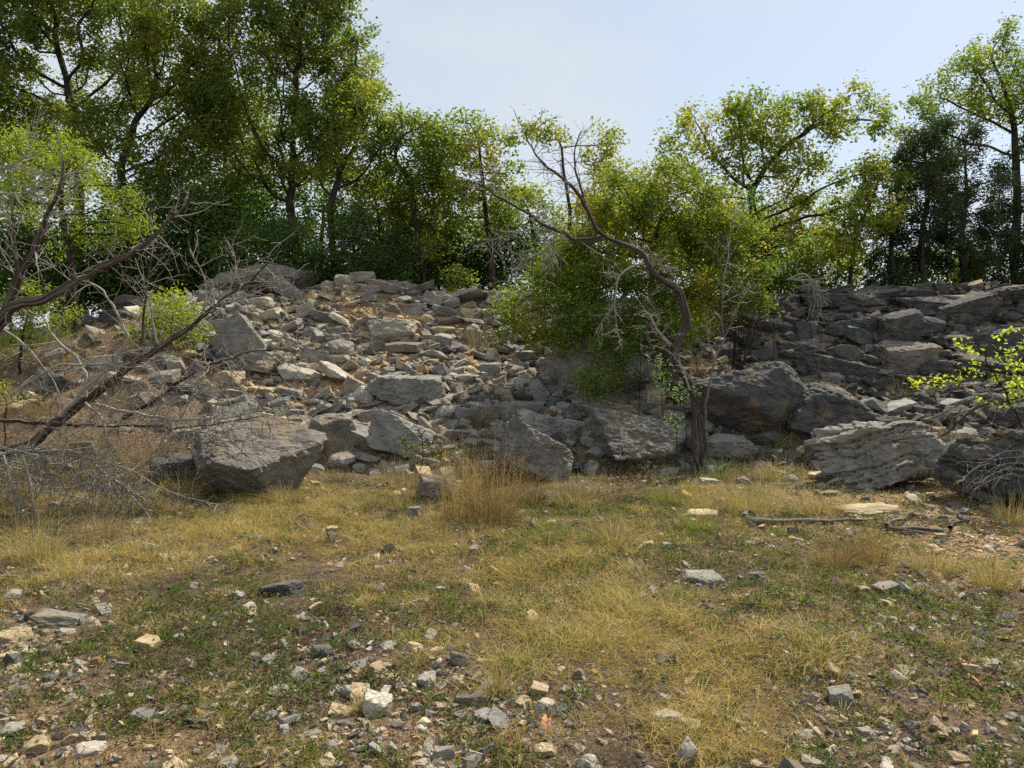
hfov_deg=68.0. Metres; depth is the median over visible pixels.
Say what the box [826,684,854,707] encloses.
field stone
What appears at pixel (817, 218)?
oak tree
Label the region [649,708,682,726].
field stone
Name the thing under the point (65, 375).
bank grass
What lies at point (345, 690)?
field stone
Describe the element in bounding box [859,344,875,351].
rock
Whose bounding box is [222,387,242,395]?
rock
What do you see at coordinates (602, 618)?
dry grass
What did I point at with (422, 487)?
boulder
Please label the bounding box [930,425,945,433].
rock
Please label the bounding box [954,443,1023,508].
dead brush
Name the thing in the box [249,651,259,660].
field stone
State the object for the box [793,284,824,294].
rock
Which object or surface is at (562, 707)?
field stone
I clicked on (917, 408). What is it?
rock
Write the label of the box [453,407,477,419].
rock
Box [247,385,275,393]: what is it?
rock
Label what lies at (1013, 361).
rock
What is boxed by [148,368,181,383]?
rock
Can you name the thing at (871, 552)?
grass tuft
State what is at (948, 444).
rock
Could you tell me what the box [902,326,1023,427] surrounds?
yellow sapling
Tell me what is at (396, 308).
rock
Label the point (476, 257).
thicket shrub
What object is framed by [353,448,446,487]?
grass tuft
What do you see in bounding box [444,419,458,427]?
rock
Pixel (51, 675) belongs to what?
field stone
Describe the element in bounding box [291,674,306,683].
field stone
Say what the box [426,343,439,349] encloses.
rock
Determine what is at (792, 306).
rock
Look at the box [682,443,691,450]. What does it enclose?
rock
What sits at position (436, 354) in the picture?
rock
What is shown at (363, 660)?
field stone
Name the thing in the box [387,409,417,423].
rock
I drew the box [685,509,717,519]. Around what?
field stone
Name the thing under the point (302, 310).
rock
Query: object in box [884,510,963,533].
fallen branch
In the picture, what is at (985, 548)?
field stone
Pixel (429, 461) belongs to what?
rock
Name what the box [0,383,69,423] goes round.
grass tuft
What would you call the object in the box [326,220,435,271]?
thicket shrub
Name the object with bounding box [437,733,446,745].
field stone
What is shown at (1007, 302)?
rock
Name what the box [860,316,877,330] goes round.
rock
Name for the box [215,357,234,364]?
rock
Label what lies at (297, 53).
oak tree
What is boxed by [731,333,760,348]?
rock
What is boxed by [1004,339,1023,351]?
rock
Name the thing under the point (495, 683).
grass tuft
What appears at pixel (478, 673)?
field stone
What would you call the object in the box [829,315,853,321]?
rock
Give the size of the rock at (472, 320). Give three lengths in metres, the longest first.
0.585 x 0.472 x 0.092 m
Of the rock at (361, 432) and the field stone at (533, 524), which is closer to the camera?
the field stone at (533, 524)
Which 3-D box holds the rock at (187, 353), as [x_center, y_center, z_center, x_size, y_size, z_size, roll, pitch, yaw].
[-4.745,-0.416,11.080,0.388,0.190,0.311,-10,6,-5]
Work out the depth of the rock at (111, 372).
10.14 m
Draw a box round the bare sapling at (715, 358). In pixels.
[694,203,781,467]
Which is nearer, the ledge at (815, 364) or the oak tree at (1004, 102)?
the ledge at (815, 364)
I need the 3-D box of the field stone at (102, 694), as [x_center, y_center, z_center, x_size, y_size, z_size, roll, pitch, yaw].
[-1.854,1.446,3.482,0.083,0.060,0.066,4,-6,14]
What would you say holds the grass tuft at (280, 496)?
on the ground at (10, 371)
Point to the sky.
(629, 63)
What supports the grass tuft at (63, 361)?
on the ground at (10, 371)
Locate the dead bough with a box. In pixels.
[920,383,1023,451]
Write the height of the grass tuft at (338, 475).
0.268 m
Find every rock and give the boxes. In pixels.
[7,399,43,410]
[31,379,60,392]
[50,299,89,322]
[61,314,96,328]
[70,440,98,451]
[86,354,123,369]
[96,310,132,324]
[98,371,116,381]
[107,426,132,434]
[114,294,152,309]
[123,348,151,361]
[125,392,154,403]
[145,313,177,329]
[145,418,174,430]
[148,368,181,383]
[166,394,189,403]
[173,427,201,439]
[179,349,197,358]
[185,333,213,344]
[210,319,223,330]
[212,370,244,385]
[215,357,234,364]
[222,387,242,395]
[247,297,273,309]
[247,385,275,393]
[258,330,270,336]
[259,307,282,318]
[267,275,301,298]
[270,396,292,407]
[275,386,304,399]
[277,363,323,381]
[280,318,302,331]
[286,308,294,312]
[291,347,301,354]
[295,301,315,316]
[300,347,329,362]
[303,326,323,336]
[305,399,319,404]
[307,403,332,416]
[308,309,335,322]
[309,386,333,398]
[317,292,333,300]
[317,361,353,380]
[325,326,346,333]
[325,337,335,343]
[325,399,345,413]
[325,449,357,468]
[327,312,350,325]
[328,339,353,354]
[328,355,350,362]
[334,274,354,285]
[342,299,361,306]
[343,375,364,394]
[345,360,359,370]
[349,271,375,282]
[349,420,370,448]
[352,385,372,403]
[353,315,376,328]
[354,451,379,462]
[357,408,378,422]
[360,284,381,292]
[360,331,369,338]
[361,293,376,301]
[362,400,386,407]
[365,279,406,292]
[366,373,381,381]
[369,341,384,351]
[377,304,400,312]
[382,342,426,352]
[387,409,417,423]
[391,402,417,410]
[394,295,411,302]
[396,360,406,369]
[401,303,427,314]
[401,403,419,414]
[405,279,433,294]
[406,289,422,296]
[406,454,440,466]
[418,412,430,419]
[419,314,435,322]
[420,349,447,359]
[421,290,443,306]
[425,322,438,326]
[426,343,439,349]
[431,304,456,315]
[431,326,455,333]
[431,333,451,346]
[431,363,447,375]
[436,316,461,324]
[438,444,457,455]
[440,398,450,405]
[442,296,459,307]
[443,382,449,391]
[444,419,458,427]
[448,287,490,299]
[448,429,469,438]
[449,341,469,351]
[450,391,464,400]
[452,358,467,367]
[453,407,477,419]
[456,374,478,382]
[459,301,476,308]
[460,308,474,317]
[460,317,484,323]
[463,326,481,338]
[464,449,481,456]
[465,384,483,393]
[468,350,486,358]
[468,401,483,409]
[474,420,490,426]
[478,362,501,373]
[478,438,499,445]
[480,402,508,418]
[484,295,502,306]
[484,454,497,460]
[486,317,500,327]
[491,344,512,353]
[495,371,508,376]
[495,387,512,401]
[496,292,511,304]
[502,419,509,429]
[507,366,520,376]
[515,350,535,360]
[518,399,545,408]
[520,341,544,352]
[524,378,549,398]
[535,357,543,367]
[543,398,571,407]
[550,431,568,446]
[562,419,585,431]
[584,419,589,426]
[586,403,612,409]
[612,405,633,412]
[629,399,655,410]
[646,388,665,412]
[665,391,689,402]
[665,410,684,422]
[671,366,690,371]
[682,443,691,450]
[705,458,733,466]
[708,342,737,357]
[716,356,728,362]
[728,455,763,463]
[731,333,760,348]
[744,363,763,367]
[745,430,781,444]
[747,347,777,360]
[776,342,808,354]
[779,331,800,340]
[780,301,798,310]
[781,315,800,322]
[786,431,811,444]
[792,321,822,337]
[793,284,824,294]
[797,445,804,456]
[801,378,821,383]
[810,283,855,294]
[818,372,842,382]
[819,334,837,342]
[825,345,864,361]
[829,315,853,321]
[838,304,861,312]
[843,289,895,297]
[843,325,872,344]
[845,376,865,385]
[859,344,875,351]
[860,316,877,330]
[861,354,882,364]
[861,397,888,413]
[863,306,888,312]
[878,369,895,375]
[880,398,917,414]
[885,307,907,312]
[890,297,904,304]
[891,382,903,388]
[908,289,933,296]
[910,414,923,420]
[911,405,938,414]
[921,384,939,393]
[923,316,946,332]
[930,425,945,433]
[938,349,951,357]
[938,398,963,406]
[942,439,955,453]
[943,334,974,345]
[944,295,964,299]
[945,355,962,359]
[949,427,977,436]
[958,381,983,388]
[968,326,995,331]
[972,344,1000,355]
[979,371,987,378]
[986,421,998,429]
[993,285,1023,289]
[993,325,1023,328]
[996,358,1022,366]
[999,299,1011,306]
[1002,311,1023,321]
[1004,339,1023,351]
[1013,299,1023,307]
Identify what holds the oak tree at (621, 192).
on the ground at (10, 371)
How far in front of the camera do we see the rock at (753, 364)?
12.30 m
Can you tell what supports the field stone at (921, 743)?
on the ground at (10, 371)
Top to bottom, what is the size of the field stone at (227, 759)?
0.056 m
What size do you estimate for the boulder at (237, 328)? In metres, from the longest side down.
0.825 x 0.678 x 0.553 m
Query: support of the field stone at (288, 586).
on the ground at (10, 371)
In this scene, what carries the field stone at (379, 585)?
on the ground at (10, 371)
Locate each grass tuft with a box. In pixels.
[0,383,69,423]
[0,458,120,506]
[0,495,130,566]
[14,434,139,485]
[18,337,96,374]
[27,499,185,543]
[76,371,153,411]
[99,434,181,481]
[146,460,222,502]
[184,448,280,497]
[202,371,225,388]
[228,305,264,324]
[255,478,327,502]
[317,460,357,481]
[326,690,392,716]
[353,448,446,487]
[440,659,546,701]
[445,311,494,350]
[462,395,504,428]
[474,370,511,401]
[498,457,596,506]
[503,510,599,542]
[535,466,630,508]
[540,506,664,549]
[559,464,666,502]
[623,470,713,506]
[653,498,767,532]
[657,460,889,522]
[687,350,724,377]
[692,449,749,480]
[736,452,820,481]
[758,423,805,448]
[760,522,910,570]
[763,471,891,522]
[810,513,929,564]
[875,378,920,398]
[894,538,1023,593]
[895,531,1017,579]
[916,471,1009,503]
[931,420,968,440]
[956,484,1023,526]
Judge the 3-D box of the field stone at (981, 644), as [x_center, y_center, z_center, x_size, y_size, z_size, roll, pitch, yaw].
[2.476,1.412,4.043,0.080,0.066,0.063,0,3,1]
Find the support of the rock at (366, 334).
on the ground at (10, 371)
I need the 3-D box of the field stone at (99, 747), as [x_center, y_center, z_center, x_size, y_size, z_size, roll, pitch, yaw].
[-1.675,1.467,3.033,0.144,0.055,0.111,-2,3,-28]
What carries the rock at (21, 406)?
on the ground at (10, 371)
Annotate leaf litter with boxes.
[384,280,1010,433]
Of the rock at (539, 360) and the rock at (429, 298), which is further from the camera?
the rock at (429, 298)
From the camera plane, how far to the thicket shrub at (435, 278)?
16.78 m
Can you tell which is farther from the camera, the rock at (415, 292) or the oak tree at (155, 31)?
the oak tree at (155, 31)
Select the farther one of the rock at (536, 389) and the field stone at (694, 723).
the rock at (536, 389)
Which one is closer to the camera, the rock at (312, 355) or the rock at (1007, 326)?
the rock at (312, 355)
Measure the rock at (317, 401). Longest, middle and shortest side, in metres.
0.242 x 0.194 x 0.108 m
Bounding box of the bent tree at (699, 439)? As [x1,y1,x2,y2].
[456,105,706,476]
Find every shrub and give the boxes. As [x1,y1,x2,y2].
[0,195,136,322]
[0,268,67,329]
[0,371,50,446]
[25,254,109,318]
[32,231,198,316]
[78,162,248,294]
[82,280,122,315]
[129,236,225,295]
[139,242,230,298]
[167,161,302,263]
[194,202,328,287]
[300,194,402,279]
[317,244,426,284]
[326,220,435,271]
[365,214,478,289]
[384,240,484,291]
[407,230,451,280]
[432,261,479,292]
[438,250,524,292]
[451,206,550,291]
[487,284,515,293]
[508,210,622,296]
[660,178,785,293]
[692,194,777,366]
[715,285,788,369]
[735,246,837,294]
[776,213,881,294]
[787,265,832,321]
[859,242,1006,284]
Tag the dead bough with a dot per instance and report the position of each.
(960, 419)
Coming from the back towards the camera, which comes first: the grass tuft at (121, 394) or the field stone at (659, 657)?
the grass tuft at (121, 394)
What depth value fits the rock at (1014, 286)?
13.80 m
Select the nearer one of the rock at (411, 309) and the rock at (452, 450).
the rock at (452, 450)
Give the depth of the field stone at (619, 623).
4.27 m
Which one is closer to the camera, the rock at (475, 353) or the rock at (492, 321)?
the rock at (475, 353)
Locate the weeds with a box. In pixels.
[0,444,1023,767]
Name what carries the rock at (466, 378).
on the ground at (10, 371)
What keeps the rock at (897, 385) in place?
on the ledge at (899, 378)
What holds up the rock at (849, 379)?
on the ground at (10, 371)
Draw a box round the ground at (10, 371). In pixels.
[0,283,1023,767]
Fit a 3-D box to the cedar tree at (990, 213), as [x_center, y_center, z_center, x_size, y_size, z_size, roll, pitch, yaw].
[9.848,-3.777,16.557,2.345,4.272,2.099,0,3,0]
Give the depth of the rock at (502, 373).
11.78 m
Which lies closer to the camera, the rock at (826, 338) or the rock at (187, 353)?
the rock at (187, 353)
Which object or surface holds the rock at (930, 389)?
on the ground at (10, 371)
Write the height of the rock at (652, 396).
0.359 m
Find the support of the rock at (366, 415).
on the ground at (10, 371)
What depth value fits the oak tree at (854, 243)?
15.03 m
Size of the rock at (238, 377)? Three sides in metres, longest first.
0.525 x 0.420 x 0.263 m
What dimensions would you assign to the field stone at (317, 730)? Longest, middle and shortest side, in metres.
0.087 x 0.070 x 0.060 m
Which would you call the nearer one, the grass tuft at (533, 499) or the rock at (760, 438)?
the grass tuft at (533, 499)
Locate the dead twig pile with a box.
[594,436,670,479]
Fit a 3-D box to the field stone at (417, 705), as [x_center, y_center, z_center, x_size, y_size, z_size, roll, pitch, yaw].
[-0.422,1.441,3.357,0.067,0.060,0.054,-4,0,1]
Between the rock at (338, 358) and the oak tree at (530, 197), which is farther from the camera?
the oak tree at (530, 197)
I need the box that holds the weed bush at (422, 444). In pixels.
[397,423,462,470]
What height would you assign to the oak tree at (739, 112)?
4.882 m
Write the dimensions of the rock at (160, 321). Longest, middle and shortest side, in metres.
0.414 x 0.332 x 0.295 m
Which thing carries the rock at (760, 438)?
on the ground at (10, 371)
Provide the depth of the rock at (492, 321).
13.16 m
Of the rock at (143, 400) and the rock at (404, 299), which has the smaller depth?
the rock at (143, 400)
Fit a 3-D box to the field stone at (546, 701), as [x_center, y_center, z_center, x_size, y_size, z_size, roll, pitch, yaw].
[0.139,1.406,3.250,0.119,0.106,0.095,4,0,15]
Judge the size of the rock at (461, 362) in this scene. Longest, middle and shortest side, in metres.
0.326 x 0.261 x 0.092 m
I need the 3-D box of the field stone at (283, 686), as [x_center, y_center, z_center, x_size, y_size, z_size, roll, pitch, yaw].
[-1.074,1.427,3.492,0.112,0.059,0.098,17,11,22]
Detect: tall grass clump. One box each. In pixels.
[406,426,613,525]
[419,441,511,518]
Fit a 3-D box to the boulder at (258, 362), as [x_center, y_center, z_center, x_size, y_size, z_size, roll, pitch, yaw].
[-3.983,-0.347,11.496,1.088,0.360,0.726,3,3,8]
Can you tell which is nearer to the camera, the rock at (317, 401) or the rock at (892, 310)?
the rock at (317, 401)
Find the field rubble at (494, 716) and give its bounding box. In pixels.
[0,400,1023,767]
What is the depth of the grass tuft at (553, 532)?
6.24 m
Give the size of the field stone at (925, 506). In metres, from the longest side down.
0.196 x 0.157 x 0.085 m
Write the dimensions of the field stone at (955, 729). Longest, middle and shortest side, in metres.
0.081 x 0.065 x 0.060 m
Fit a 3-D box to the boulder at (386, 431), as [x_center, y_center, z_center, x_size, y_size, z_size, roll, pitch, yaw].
[-1.268,0.740,9.931,1.176,0.558,0.708,12,-10,7]
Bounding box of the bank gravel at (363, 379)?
[19,284,1022,474]
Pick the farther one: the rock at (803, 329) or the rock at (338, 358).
the rock at (803, 329)
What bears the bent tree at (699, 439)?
on the ground at (10, 371)
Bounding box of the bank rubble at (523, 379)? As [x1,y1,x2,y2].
[17,279,1023,476]
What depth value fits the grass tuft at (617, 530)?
6.08 m
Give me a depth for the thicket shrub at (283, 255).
15.15 m
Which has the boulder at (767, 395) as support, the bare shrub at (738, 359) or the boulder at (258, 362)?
the bare shrub at (738, 359)
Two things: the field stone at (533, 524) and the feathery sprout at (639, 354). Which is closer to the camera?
the field stone at (533, 524)
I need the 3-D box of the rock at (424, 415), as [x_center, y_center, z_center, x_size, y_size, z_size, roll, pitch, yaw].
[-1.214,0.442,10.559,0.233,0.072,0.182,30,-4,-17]
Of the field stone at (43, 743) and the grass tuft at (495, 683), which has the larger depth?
the grass tuft at (495, 683)
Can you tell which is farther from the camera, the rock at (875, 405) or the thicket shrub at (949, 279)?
the thicket shrub at (949, 279)
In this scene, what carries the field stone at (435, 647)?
on the ground at (10, 371)
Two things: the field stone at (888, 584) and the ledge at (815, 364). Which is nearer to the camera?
the field stone at (888, 584)
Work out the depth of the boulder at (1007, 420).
10.32 m
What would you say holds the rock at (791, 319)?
on the ground at (10, 371)
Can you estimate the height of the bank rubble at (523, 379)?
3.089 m
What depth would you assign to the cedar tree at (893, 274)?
15.73 m
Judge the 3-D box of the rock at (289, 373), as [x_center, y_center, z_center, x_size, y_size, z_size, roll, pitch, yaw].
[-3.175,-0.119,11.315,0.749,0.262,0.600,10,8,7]
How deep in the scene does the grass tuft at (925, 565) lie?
5.35 m
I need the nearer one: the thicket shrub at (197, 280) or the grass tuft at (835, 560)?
the grass tuft at (835, 560)
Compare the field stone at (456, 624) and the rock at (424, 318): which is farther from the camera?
the rock at (424, 318)
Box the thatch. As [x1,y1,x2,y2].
[0,440,1023,767]
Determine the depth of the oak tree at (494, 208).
15.89 m
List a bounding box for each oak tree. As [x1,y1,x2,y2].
[0,0,174,312]
[0,77,109,327]
[52,0,249,295]
[137,57,284,231]
[182,0,394,267]
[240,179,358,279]
[285,74,408,280]
[307,150,437,245]
[354,103,465,283]
[390,118,481,283]
[409,106,537,291]
[474,181,580,291]
[512,104,630,275]
[571,160,672,294]
[648,70,920,292]
[747,182,857,269]
[785,135,927,283]
[886,0,1023,276]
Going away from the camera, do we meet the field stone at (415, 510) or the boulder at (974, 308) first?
the field stone at (415, 510)
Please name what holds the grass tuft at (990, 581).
on the ground at (10, 371)
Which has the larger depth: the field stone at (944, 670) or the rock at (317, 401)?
the rock at (317, 401)
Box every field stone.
[0,625,33,643]
[0,650,20,659]
[0,663,21,672]
[0,722,24,737]
[20,734,51,755]
[27,608,87,629]
[42,673,60,681]
[55,750,63,757]
[58,701,70,707]
[74,740,107,757]
[87,671,98,676]
[97,691,114,700]
[113,662,129,670]
[129,707,156,722]
[134,633,161,651]
[162,757,190,767]
[165,673,176,679]
[184,658,194,665]
[219,754,240,767]
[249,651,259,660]
[259,580,302,594]
[265,684,288,699]
[278,737,290,747]
[282,761,292,767]
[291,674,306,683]
[300,616,312,621]
[301,728,319,737]
[308,601,321,610]
[309,643,334,657]
[328,702,352,717]
[340,685,352,698]
[348,622,361,631]
[352,656,372,668]
[362,688,392,718]
[366,581,387,591]
[368,726,374,733]
[379,672,402,683]
[387,741,397,751]
[406,505,423,517]
[410,702,420,711]
[412,758,427,764]
[417,670,435,688]
[428,646,442,651]
[433,586,446,593]
[433,657,441,668]
[435,718,446,725]
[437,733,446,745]
[451,622,459,626]
[455,690,490,704]
[464,672,473,683]
[471,670,484,684]
[472,729,486,736]
[524,609,538,618]
[529,519,537,526]
[534,697,555,713]
[538,714,550,728]
[557,703,569,713]
[577,753,601,767]
[601,671,613,676]
[611,619,626,626]
[632,717,652,727]
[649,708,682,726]
[655,653,675,664]
[675,736,697,767]
[680,490,691,498]
[681,717,701,730]
[682,569,724,584]
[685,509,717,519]
[698,477,718,485]
[719,749,733,761]
[726,667,736,674]
[733,476,750,484]
[742,537,763,544]
[746,571,767,580]
[783,474,798,480]
[790,729,818,738]
[808,471,831,479]
[810,691,821,699]
[820,490,841,496]
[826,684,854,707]
[833,502,901,517]
[855,726,876,740]
[860,496,870,500]
[872,580,901,592]
[875,716,894,730]
[876,706,896,716]
[880,755,892,762]
[896,482,921,486]
[899,560,911,568]
[903,494,920,501]
[918,741,934,753]
[921,503,943,510]
[929,666,955,677]
[945,500,966,508]
[950,726,960,735]
[956,747,970,754]
[970,641,985,651]
[982,544,995,552]
[989,665,1000,672]
[991,620,1019,629]
[1000,758,1016,766]
[1003,711,1018,721]
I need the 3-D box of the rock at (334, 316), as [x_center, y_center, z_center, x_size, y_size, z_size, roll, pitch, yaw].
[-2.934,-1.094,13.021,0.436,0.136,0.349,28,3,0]
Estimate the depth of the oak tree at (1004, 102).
18.02 m
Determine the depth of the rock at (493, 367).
11.84 m
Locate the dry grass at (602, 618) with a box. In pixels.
[0,446,1023,767]
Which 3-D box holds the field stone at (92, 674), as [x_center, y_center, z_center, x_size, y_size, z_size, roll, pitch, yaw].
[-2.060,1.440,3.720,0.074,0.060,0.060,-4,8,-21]
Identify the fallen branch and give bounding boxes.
[741,509,867,523]
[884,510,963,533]
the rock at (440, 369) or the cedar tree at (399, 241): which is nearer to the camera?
the rock at (440, 369)
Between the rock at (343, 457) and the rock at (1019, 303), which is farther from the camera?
the rock at (1019, 303)
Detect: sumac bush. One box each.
[0,277,83,373]
[114,282,215,353]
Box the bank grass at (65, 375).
[0,287,327,492]
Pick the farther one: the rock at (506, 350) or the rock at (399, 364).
the rock at (506, 350)
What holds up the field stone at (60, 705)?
on the ground at (10, 371)
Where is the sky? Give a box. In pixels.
[0,0,1023,328]
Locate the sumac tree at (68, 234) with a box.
[0,119,167,338]
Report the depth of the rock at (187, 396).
10.17 m
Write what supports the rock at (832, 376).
on the ground at (10, 371)
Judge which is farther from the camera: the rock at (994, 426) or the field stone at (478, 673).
the rock at (994, 426)
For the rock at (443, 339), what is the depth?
12.63 m
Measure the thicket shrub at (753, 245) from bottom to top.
2.870 m
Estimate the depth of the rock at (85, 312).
23.88 m
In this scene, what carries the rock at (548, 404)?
on the ground at (10, 371)
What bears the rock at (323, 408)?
on the ground at (10, 371)
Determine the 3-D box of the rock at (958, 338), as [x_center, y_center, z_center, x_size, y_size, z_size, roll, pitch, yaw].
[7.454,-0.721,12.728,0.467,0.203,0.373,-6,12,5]
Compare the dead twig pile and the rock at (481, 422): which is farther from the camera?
the rock at (481, 422)
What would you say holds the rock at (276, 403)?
on the ground at (10, 371)
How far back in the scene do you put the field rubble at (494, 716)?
3.68 m
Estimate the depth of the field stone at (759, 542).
6.06 m
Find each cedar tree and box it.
[263,208,337,285]
[358,213,428,283]
[856,141,929,288]
[877,96,979,282]
[908,110,1023,282]
[956,132,1023,284]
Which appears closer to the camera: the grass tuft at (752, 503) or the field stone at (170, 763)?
the field stone at (170, 763)
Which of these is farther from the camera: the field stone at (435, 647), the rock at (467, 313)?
the rock at (467, 313)
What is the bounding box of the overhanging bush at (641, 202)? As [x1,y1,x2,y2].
[480,144,786,410]
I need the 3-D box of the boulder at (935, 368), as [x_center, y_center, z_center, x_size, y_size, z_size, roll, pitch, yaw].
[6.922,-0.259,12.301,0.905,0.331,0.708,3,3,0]
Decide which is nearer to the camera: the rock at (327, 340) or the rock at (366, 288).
the rock at (327, 340)
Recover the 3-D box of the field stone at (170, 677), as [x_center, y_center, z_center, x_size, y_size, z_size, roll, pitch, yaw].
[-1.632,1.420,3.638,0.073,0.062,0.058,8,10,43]
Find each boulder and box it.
[146,453,202,485]
[191,406,327,495]
[200,263,319,296]
[211,312,267,364]
[236,351,285,371]
[310,413,355,452]
[364,374,445,404]
[366,318,416,341]
[366,407,452,457]
[416,474,458,500]
[493,415,573,483]
[516,409,572,438]
[538,335,661,396]
[551,314,586,340]
[588,407,691,462]
[694,361,807,433]
[706,434,757,458]
[775,340,826,358]
[786,381,882,435]
[803,420,945,489]
[874,340,942,373]
[877,308,932,341]
[919,360,969,377]
[928,427,1023,505]
[935,291,1002,326]
[975,404,1023,428]
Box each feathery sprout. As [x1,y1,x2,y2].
[630,322,644,414]
[648,358,675,419]
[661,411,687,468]
[671,378,701,475]
[709,285,751,370]
[735,179,765,364]
[757,257,786,355]
[795,231,824,337]
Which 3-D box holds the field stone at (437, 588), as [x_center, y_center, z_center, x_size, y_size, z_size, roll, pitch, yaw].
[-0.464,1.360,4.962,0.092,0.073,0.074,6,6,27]
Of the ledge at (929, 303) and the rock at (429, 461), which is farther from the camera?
the ledge at (929, 303)
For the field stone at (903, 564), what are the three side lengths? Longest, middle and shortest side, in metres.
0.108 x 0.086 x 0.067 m
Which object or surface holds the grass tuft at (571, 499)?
on the ground at (10, 371)
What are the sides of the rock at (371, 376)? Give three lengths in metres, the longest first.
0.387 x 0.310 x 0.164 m
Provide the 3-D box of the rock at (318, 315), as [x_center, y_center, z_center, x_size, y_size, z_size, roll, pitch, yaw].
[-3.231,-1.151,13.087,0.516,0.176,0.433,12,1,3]
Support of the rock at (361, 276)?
on the ground at (10, 371)
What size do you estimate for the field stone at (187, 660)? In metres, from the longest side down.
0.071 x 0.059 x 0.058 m
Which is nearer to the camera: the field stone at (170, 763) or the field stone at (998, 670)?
the field stone at (170, 763)
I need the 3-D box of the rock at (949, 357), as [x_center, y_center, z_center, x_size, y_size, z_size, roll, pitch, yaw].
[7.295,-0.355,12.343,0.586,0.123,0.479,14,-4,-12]
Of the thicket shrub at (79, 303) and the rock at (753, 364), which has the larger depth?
the thicket shrub at (79, 303)
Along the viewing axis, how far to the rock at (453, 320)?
13.27 m
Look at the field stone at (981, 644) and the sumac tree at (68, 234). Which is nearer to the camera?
the field stone at (981, 644)
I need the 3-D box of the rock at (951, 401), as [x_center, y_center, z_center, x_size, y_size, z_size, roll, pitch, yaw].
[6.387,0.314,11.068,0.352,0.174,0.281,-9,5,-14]
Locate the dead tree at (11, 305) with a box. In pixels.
[0,100,328,526]
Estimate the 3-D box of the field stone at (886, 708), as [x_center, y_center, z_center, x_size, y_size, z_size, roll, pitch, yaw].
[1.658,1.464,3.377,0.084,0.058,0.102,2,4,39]
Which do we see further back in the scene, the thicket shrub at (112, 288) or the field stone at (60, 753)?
the thicket shrub at (112, 288)
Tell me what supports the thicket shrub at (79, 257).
on the ground at (10, 371)
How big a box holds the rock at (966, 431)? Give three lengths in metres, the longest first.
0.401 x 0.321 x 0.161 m
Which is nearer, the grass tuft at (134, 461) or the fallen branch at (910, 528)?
the fallen branch at (910, 528)
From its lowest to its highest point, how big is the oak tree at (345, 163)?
4.649 m
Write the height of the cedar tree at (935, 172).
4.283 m
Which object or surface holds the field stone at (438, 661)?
on the ground at (10, 371)
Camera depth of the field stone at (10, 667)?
3.77 m
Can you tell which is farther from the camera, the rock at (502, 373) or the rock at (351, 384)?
the rock at (502, 373)
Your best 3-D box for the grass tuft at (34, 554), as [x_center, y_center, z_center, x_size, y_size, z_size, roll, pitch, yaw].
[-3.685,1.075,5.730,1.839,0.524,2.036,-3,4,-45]
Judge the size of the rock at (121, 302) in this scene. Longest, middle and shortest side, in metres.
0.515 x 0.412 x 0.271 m
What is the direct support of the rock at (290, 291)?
on the ground at (10, 371)
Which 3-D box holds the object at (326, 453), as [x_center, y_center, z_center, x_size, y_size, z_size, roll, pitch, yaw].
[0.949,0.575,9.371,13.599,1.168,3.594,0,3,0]
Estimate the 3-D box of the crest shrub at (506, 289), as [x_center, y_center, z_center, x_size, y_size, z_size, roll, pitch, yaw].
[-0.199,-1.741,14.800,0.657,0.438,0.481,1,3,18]
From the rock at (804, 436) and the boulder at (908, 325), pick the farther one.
the boulder at (908, 325)
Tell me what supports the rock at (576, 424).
on the ground at (10, 371)
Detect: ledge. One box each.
[733,313,795,332]
[793,292,890,308]
[794,354,883,377]
[824,316,883,336]
[884,373,940,389]
[888,296,953,310]
[950,355,1023,374]
[964,327,1023,354]
[984,287,1023,303]
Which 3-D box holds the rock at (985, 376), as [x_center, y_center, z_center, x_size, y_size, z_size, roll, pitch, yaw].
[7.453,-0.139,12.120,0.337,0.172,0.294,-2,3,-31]
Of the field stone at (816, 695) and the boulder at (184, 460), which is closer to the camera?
the field stone at (816, 695)
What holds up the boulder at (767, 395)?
on the ground at (10, 371)
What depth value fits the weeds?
4.19 m
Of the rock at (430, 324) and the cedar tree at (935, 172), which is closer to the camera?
the rock at (430, 324)
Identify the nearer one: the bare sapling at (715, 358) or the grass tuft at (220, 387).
the bare sapling at (715, 358)
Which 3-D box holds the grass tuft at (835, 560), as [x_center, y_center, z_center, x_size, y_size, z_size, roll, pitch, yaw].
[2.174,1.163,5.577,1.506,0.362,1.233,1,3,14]
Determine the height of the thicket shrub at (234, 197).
3.704 m
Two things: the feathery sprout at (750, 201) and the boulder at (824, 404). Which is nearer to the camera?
the boulder at (824, 404)
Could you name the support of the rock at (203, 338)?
on the ground at (10, 371)
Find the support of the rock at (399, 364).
on the ground at (10, 371)
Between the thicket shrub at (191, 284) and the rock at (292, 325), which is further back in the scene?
the thicket shrub at (191, 284)
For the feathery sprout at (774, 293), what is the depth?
12.15 m
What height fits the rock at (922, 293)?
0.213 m
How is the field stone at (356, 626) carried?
on the ground at (10, 371)
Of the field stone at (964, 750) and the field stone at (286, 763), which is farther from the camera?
the field stone at (964, 750)
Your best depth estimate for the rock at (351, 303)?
13.35 m
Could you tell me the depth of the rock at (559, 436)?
9.89 m
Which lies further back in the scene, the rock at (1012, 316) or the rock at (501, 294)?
the rock at (501, 294)
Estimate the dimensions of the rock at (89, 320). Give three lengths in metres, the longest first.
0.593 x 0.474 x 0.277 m

